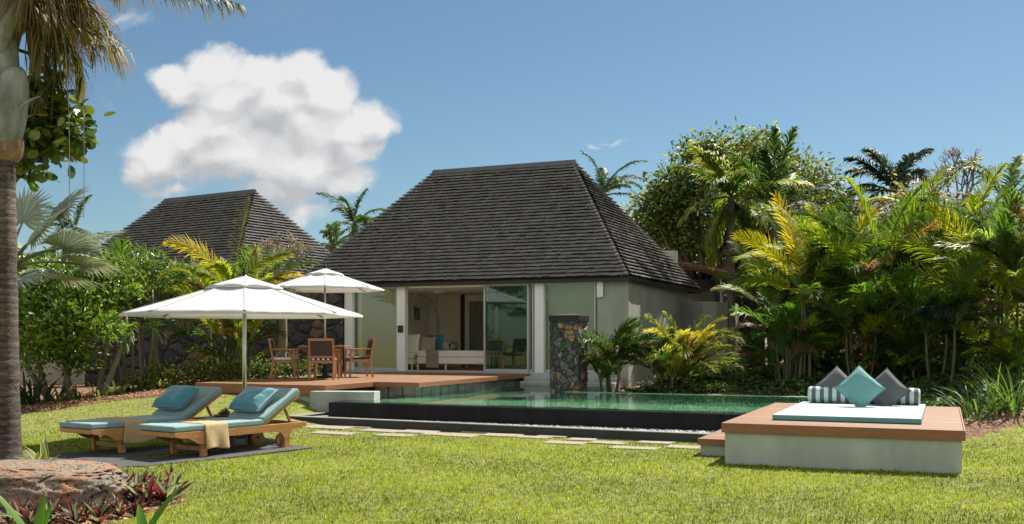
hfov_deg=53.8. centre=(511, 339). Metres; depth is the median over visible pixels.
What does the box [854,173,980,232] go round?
broadleaf tree
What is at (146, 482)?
purple rosette plant
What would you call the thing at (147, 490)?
purple rosette plant
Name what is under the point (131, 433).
towel
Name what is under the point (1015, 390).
grassy plant
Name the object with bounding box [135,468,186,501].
purple rosette plant
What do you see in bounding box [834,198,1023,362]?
areca palm
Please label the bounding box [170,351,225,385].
shrub
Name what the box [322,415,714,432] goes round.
gravel
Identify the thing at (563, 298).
window
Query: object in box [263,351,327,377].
shrub
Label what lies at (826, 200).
broadleaf tree
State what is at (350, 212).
coconut palm
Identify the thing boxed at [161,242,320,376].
areca palm
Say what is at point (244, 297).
garden umbrella
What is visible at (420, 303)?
floor lamp
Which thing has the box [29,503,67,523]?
purple rosette plant
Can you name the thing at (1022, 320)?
evergreen thicket
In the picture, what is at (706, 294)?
pergola
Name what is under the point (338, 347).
dining table
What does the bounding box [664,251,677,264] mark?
chimney
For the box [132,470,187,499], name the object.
purple rosette plant
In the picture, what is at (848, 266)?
areca palm
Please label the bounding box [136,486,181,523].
blade plant
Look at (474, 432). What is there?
stepping stone
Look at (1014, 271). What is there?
areca palm
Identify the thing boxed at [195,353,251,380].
shrub
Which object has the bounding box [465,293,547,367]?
interior window
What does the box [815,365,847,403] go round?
cushion
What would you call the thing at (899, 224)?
areca palm
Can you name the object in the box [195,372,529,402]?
timber deck
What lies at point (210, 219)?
neighbour villa
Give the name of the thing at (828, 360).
areca palm
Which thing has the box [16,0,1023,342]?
sky
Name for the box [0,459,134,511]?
boulder
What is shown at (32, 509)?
purple rosette plant
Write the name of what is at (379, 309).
window
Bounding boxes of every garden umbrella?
[119,266,362,438]
[276,263,383,377]
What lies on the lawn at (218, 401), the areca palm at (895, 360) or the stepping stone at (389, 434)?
the stepping stone at (389, 434)
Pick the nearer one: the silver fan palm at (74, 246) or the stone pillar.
the silver fan palm at (74, 246)
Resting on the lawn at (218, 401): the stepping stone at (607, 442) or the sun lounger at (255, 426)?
the stepping stone at (607, 442)
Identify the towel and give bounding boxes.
[96,417,156,443]
[170,419,229,448]
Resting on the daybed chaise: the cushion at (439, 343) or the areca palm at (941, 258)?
the cushion at (439, 343)
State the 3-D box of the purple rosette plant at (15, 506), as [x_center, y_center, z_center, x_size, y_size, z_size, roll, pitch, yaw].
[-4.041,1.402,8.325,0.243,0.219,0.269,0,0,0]
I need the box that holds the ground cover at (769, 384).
[612,358,1023,419]
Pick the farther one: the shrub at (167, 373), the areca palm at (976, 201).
the areca palm at (976, 201)
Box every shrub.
[17,245,157,401]
[98,236,205,381]
[118,367,171,391]
[142,357,196,389]
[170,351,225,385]
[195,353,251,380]
[236,352,286,378]
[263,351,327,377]
[667,362,747,383]
[769,299,873,363]
[844,297,923,363]
[914,303,1020,363]
[952,296,1023,365]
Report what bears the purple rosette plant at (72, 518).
on the mulch bed
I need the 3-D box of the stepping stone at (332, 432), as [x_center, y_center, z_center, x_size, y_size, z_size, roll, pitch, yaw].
[-2.854,1.505,16.112,0.783,0.048,0.420,0,0,23]
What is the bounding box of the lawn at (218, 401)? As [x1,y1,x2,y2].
[21,371,1023,523]
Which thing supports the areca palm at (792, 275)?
on the mulch bed
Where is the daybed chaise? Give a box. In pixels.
[417,350,487,369]
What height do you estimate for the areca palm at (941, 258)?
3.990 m
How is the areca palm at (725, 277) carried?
on the mulch bed
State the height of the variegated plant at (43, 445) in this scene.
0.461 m
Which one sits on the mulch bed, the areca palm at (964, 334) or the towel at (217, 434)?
the areca palm at (964, 334)
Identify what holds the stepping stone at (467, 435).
on the lawn at (218, 401)
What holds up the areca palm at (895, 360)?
on the mulch bed
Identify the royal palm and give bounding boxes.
[670,127,814,365]
[710,124,854,363]
[857,155,983,228]
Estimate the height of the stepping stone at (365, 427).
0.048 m
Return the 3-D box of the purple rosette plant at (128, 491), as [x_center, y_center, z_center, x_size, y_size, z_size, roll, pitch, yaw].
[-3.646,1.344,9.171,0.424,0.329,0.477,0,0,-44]
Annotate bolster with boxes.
[808,386,919,404]
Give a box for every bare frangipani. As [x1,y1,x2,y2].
[260,231,315,374]
[927,147,992,202]
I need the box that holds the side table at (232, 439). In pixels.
[199,416,249,448]
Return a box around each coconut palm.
[29,194,98,263]
[315,188,385,251]
[319,221,350,250]
[580,150,648,202]
[836,147,934,212]
[950,154,1023,329]
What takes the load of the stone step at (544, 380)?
attached to the villa at (500, 263)
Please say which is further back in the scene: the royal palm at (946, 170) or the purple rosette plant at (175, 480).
the royal palm at (946, 170)
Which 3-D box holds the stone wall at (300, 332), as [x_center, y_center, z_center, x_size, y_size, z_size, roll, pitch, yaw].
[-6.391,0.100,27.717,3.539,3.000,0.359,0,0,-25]
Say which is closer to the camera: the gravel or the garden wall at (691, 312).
the gravel
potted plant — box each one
[214,408,230,416]
[448,341,458,349]
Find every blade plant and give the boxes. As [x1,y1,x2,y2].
[0,493,52,523]
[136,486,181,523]
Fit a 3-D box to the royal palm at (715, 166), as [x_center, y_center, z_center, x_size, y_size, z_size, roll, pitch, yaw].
[6.447,-2.559,29.961,4.021,7.548,3.829,0,0,-29]
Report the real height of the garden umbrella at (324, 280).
2.693 m
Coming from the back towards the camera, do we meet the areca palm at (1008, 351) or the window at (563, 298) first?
the window at (563, 298)
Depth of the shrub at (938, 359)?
25.77 m
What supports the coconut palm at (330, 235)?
on the mulch bed
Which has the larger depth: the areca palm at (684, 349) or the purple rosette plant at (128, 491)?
the areca palm at (684, 349)
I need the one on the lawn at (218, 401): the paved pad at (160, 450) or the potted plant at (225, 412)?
the paved pad at (160, 450)
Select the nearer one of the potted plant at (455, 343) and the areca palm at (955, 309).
the areca palm at (955, 309)
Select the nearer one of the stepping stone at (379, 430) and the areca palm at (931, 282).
the stepping stone at (379, 430)
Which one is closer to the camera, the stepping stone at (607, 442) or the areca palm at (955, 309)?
the stepping stone at (607, 442)
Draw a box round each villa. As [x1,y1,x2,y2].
[72,189,330,366]
[299,159,700,387]
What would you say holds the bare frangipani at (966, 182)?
on the mulch bed
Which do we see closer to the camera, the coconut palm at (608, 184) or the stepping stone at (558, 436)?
the stepping stone at (558, 436)
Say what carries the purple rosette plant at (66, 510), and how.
on the mulch bed
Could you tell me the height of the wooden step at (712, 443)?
0.322 m
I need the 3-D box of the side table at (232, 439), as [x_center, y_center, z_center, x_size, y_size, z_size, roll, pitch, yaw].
[-4.000,1.280,14.120,0.420,0.420,0.599,0,0,35]
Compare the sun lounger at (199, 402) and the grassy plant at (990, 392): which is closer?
the sun lounger at (199, 402)
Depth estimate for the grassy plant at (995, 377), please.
19.18 m
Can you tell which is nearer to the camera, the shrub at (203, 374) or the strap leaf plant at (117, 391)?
the strap leaf plant at (117, 391)
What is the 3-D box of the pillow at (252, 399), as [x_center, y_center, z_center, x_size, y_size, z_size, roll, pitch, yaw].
[-3.549,0.809,13.828,0.620,0.221,0.460,0,36,35]
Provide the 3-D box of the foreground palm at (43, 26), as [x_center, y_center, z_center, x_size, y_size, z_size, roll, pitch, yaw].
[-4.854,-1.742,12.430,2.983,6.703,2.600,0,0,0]
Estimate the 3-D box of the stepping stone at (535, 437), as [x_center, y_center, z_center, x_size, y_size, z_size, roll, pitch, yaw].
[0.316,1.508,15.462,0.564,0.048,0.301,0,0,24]
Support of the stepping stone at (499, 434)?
on the lawn at (218, 401)
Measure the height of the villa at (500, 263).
6.956 m
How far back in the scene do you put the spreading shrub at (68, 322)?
20.59 m
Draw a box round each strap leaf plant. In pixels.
[19,371,78,405]
[50,388,74,402]
[68,382,81,399]
[85,382,111,397]
[105,379,129,395]
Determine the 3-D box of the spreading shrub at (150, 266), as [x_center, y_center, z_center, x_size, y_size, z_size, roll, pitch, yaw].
[-8.267,-0.558,22.982,2.766,3.568,1.878,0,0,-16]
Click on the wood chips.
(87, 396)
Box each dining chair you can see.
[268,338,298,378]
[308,338,339,379]
[344,338,374,376]
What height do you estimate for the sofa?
0.780 m
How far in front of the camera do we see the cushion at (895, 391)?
14.34 m
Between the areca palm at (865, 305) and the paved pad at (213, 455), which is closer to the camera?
the paved pad at (213, 455)
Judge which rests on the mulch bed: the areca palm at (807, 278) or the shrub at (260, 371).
the areca palm at (807, 278)
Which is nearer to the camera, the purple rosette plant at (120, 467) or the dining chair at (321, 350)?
the purple rosette plant at (120, 467)
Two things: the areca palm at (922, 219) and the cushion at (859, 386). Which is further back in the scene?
the areca palm at (922, 219)
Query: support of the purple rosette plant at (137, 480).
on the mulch bed
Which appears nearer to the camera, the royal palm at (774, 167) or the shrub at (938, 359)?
the shrub at (938, 359)
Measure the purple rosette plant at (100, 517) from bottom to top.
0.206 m
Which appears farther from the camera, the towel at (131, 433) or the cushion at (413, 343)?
the cushion at (413, 343)
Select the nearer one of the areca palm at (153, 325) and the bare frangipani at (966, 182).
the areca palm at (153, 325)
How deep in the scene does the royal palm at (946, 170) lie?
31.11 m
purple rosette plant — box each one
[0,499,30,523]
[2,504,52,523]
[9,498,32,518]
[20,500,58,514]
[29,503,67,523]
[49,498,62,518]
[50,497,95,517]
[54,501,86,523]
[69,499,99,520]
[77,502,118,523]
[80,493,125,514]
[99,470,144,495]
[106,491,133,516]
[117,463,148,480]
[121,494,152,516]
[123,471,174,505]
[125,469,156,502]
[130,467,156,484]
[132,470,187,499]
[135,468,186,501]
[155,465,197,491]
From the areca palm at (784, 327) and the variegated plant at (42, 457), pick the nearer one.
the variegated plant at (42, 457)
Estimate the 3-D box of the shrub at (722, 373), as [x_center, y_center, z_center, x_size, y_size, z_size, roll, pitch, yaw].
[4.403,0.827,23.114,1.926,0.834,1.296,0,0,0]
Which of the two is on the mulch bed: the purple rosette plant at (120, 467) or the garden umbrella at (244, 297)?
the purple rosette plant at (120, 467)
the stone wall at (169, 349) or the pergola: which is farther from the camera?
the pergola
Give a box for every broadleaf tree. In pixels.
[617,116,820,278]
[646,209,789,304]
[712,142,891,250]
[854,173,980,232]
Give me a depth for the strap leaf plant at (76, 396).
20.95 m
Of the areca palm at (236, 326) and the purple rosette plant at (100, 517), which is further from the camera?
the areca palm at (236, 326)
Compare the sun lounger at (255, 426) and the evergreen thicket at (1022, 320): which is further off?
the evergreen thicket at (1022, 320)
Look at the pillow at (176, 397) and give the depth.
14.14 m
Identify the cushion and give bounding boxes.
[408,334,419,354]
[420,337,435,349]
[427,335,443,349]
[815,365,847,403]
[834,365,886,406]
[872,367,910,405]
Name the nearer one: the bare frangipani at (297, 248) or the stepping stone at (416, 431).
the stepping stone at (416, 431)
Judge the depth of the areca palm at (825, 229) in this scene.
27.79 m
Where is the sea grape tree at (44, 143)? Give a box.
[15,68,115,191]
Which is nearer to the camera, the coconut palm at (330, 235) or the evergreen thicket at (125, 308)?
the evergreen thicket at (125, 308)
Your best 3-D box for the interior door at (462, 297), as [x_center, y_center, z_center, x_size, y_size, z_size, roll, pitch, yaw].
[-1.542,-0.280,31.713,0.122,2.280,0.090,0,0,23]
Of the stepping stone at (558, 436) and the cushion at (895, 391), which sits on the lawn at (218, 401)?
the stepping stone at (558, 436)
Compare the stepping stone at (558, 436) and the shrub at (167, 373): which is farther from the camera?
the shrub at (167, 373)
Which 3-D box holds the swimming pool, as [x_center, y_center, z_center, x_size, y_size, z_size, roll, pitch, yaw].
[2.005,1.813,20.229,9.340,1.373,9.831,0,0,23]
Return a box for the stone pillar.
[549,313,588,391]
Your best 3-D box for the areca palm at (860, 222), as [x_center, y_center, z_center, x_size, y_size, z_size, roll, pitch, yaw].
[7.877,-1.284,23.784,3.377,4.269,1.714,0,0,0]
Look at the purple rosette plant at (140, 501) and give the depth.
8.61 m
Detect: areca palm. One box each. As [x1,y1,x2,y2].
[48,236,190,393]
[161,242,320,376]
[163,196,295,376]
[170,318,292,379]
[563,316,669,391]
[611,310,746,384]
[710,202,883,367]
[713,244,819,310]
[728,292,851,383]
[730,192,887,378]
[732,176,957,371]
[761,215,886,357]
[772,316,872,378]
[775,199,903,361]
[777,205,934,365]
[786,256,934,375]
[796,166,969,372]
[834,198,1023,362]
[837,318,931,377]
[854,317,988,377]
[864,198,922,299]
[874,248,1004,385]
[879,201,1023,379]
[888,207,1022,365]
[889,187,1023,369]
[892,161,1013,323]
[908,320,1014,378]
[931,200,1023,376]
[960,324,1023,380]
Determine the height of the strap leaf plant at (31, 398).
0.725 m
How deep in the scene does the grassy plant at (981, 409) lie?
16.62 m
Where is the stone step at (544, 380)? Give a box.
[520,376,623,391]
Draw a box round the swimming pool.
[289,391,805,441]
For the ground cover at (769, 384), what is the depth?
21.59 m
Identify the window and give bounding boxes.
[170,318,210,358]
[354,287,396,369]
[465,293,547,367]
[545,282,596,372]
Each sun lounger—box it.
[59,386,221,452]
[139,387,306,456]
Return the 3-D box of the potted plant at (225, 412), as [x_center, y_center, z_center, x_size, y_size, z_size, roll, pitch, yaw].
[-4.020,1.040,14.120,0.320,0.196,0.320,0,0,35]
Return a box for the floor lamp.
[416,295,443,366]
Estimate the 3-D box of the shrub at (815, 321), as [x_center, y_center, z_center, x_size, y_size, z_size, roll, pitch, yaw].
[8.443,0.021,27.505,3.316,2.497,2.825,0,0,0]
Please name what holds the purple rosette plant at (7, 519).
on the mulch bed
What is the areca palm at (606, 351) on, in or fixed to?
on the mulch bed
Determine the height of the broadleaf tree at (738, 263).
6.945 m
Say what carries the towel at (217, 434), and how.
hanging from the sun lounger at (255, 426)
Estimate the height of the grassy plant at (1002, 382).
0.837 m
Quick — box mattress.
[772,402,925,423]
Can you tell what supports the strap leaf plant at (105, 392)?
on the mulch bed
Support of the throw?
on the daybed chaise
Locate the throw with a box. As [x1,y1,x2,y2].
[426,349,447,367]
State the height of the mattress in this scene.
0.068 m
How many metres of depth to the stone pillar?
22.04 m
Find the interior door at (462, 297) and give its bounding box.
[460,294,464,366]
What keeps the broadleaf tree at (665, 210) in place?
on the mulch bed
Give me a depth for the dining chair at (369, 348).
23.74 m
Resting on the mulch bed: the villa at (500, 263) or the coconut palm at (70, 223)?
the coconut palm at (70, 223)
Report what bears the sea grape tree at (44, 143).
on the lawn at (218, 401)
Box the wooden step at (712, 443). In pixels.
[697,429,724,455]
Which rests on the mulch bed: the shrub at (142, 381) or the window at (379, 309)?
the shrub at (142, 381)
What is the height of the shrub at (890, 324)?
2.371 m
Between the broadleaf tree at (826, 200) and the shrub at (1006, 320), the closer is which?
the shrub at (1006, 320)
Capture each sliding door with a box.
[484,284,528,371]
[529,284,533,371]
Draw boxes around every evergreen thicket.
[19,252,210,359]
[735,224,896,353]
[854,201,901,334]
[978,209,1023,328]
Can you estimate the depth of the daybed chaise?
28.54 m
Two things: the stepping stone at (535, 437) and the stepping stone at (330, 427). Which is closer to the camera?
the stepping stone at (535, 437)
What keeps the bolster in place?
on the mattress
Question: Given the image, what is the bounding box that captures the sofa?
[408,342,455,369]
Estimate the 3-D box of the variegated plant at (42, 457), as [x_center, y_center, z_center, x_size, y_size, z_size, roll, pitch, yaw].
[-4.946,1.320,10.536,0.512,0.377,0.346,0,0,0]
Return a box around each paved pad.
[27,438,275,460]
[91,444,311,467]
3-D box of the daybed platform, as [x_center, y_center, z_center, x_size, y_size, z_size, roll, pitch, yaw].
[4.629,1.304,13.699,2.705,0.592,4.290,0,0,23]
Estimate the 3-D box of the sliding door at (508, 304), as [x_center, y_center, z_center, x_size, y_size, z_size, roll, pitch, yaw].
[-0.121,-0.310,26.638,1.291,2.300,0.218,0,0,23]
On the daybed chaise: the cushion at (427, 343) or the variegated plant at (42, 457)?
the cushion at (427, 343)
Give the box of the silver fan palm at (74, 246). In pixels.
[16,185,128,291]
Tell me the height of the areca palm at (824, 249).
4.121 m
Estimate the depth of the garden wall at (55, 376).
27.29 m
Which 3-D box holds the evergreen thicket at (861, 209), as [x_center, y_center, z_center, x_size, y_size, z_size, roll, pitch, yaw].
[12.959,-1.678,34.012,5.982,5.832,4.614,0,0,0]
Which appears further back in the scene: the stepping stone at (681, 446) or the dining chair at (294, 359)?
the dining chair at (294, 359)
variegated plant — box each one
[14,437,51,459]
[24,450,64,459]
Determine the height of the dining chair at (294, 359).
0.912 m
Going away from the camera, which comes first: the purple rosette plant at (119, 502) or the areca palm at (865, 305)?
the purple rosette plant at (119, 502)
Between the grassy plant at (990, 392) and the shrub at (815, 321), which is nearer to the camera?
the grassy plant at (990, 392)
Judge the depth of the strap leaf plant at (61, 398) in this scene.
20.40 m
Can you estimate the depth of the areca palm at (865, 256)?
22.63 m
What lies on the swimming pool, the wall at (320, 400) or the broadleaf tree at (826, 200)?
the wall at (320, 400)
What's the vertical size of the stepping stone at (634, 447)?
0.048 m
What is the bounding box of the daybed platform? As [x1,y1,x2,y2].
[721,403,965,473]
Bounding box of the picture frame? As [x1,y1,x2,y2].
[412,304,421,322]
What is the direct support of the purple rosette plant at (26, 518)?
on the mulch bed
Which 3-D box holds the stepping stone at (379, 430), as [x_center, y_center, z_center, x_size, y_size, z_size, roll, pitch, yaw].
[-2.181,1.513,16.657,0.718,0.048,0.411,0,0,25]
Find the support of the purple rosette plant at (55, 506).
on the mulch bed
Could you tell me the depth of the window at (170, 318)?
33.07 m
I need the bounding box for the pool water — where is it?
[330,385,808,412]
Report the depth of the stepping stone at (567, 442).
14.67 m
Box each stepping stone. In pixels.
[302,425,355,429]
[309,431,358,435]
[355,426,373,428]
[357,428,400,432]
[374,433,416,436]
[395,429,440,433]
[419,432,464,435]
[442,434,478,437]
[461,431,490,433]
[479,433,524,437]
[515,435,549,438]
[537,435,568,437]
[541,440,586,444]
[566,438,596,441]
[587,440,627,444]
[608,446,660,449]
[636,441,675,444]
[666,445,699,449]
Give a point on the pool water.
(540, 396)
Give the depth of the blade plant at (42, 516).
7.36 m
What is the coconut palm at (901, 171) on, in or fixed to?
on the mulch bed
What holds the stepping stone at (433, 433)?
on the lawn at (218, 401)
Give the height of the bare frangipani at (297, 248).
3.743 m
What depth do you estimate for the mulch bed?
16.53 m
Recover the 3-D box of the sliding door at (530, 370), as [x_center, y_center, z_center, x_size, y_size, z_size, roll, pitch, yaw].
[0.509,-0.310,26.347,0.141,2.300,0.060,0,0,23]
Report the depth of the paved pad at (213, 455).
12.77 m
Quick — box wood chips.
[0,379,1023,523]
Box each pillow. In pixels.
[151,385,200,409]
[227,386,278,411]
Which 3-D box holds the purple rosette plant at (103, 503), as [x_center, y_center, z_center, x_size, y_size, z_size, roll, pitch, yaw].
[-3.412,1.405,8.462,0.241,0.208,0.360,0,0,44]
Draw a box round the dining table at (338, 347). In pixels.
[298,345,350,377]
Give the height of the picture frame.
0.580 m
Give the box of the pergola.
[681,261,764,367]
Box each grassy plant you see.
[933,378,1017,420]
[947,360,1017,391]
[952,358,1023,397]
[954,364,1023,413]
[962,367,1023,414]
[994,364,1023,403]
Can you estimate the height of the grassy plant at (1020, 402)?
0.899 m
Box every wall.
[20,360,84,384]
[85,319,208,385]
[212,292,342,375]
[310,391,379,411]
[681,302,738,369]
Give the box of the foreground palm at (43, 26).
[0,0,248,459]
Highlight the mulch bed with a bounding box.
[0,342,1023,523]
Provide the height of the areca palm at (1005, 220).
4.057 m
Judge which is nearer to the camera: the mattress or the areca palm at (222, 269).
the mattress
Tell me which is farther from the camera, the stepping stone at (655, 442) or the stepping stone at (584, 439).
the stepping stone at (584, 439)
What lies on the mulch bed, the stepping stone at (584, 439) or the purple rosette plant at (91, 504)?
the purple rosette plant at (91, 504)
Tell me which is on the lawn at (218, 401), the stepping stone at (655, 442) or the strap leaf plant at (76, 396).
the stepping stone at (655, 442)
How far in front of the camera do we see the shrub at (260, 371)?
24.07 m
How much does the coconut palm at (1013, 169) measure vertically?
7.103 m

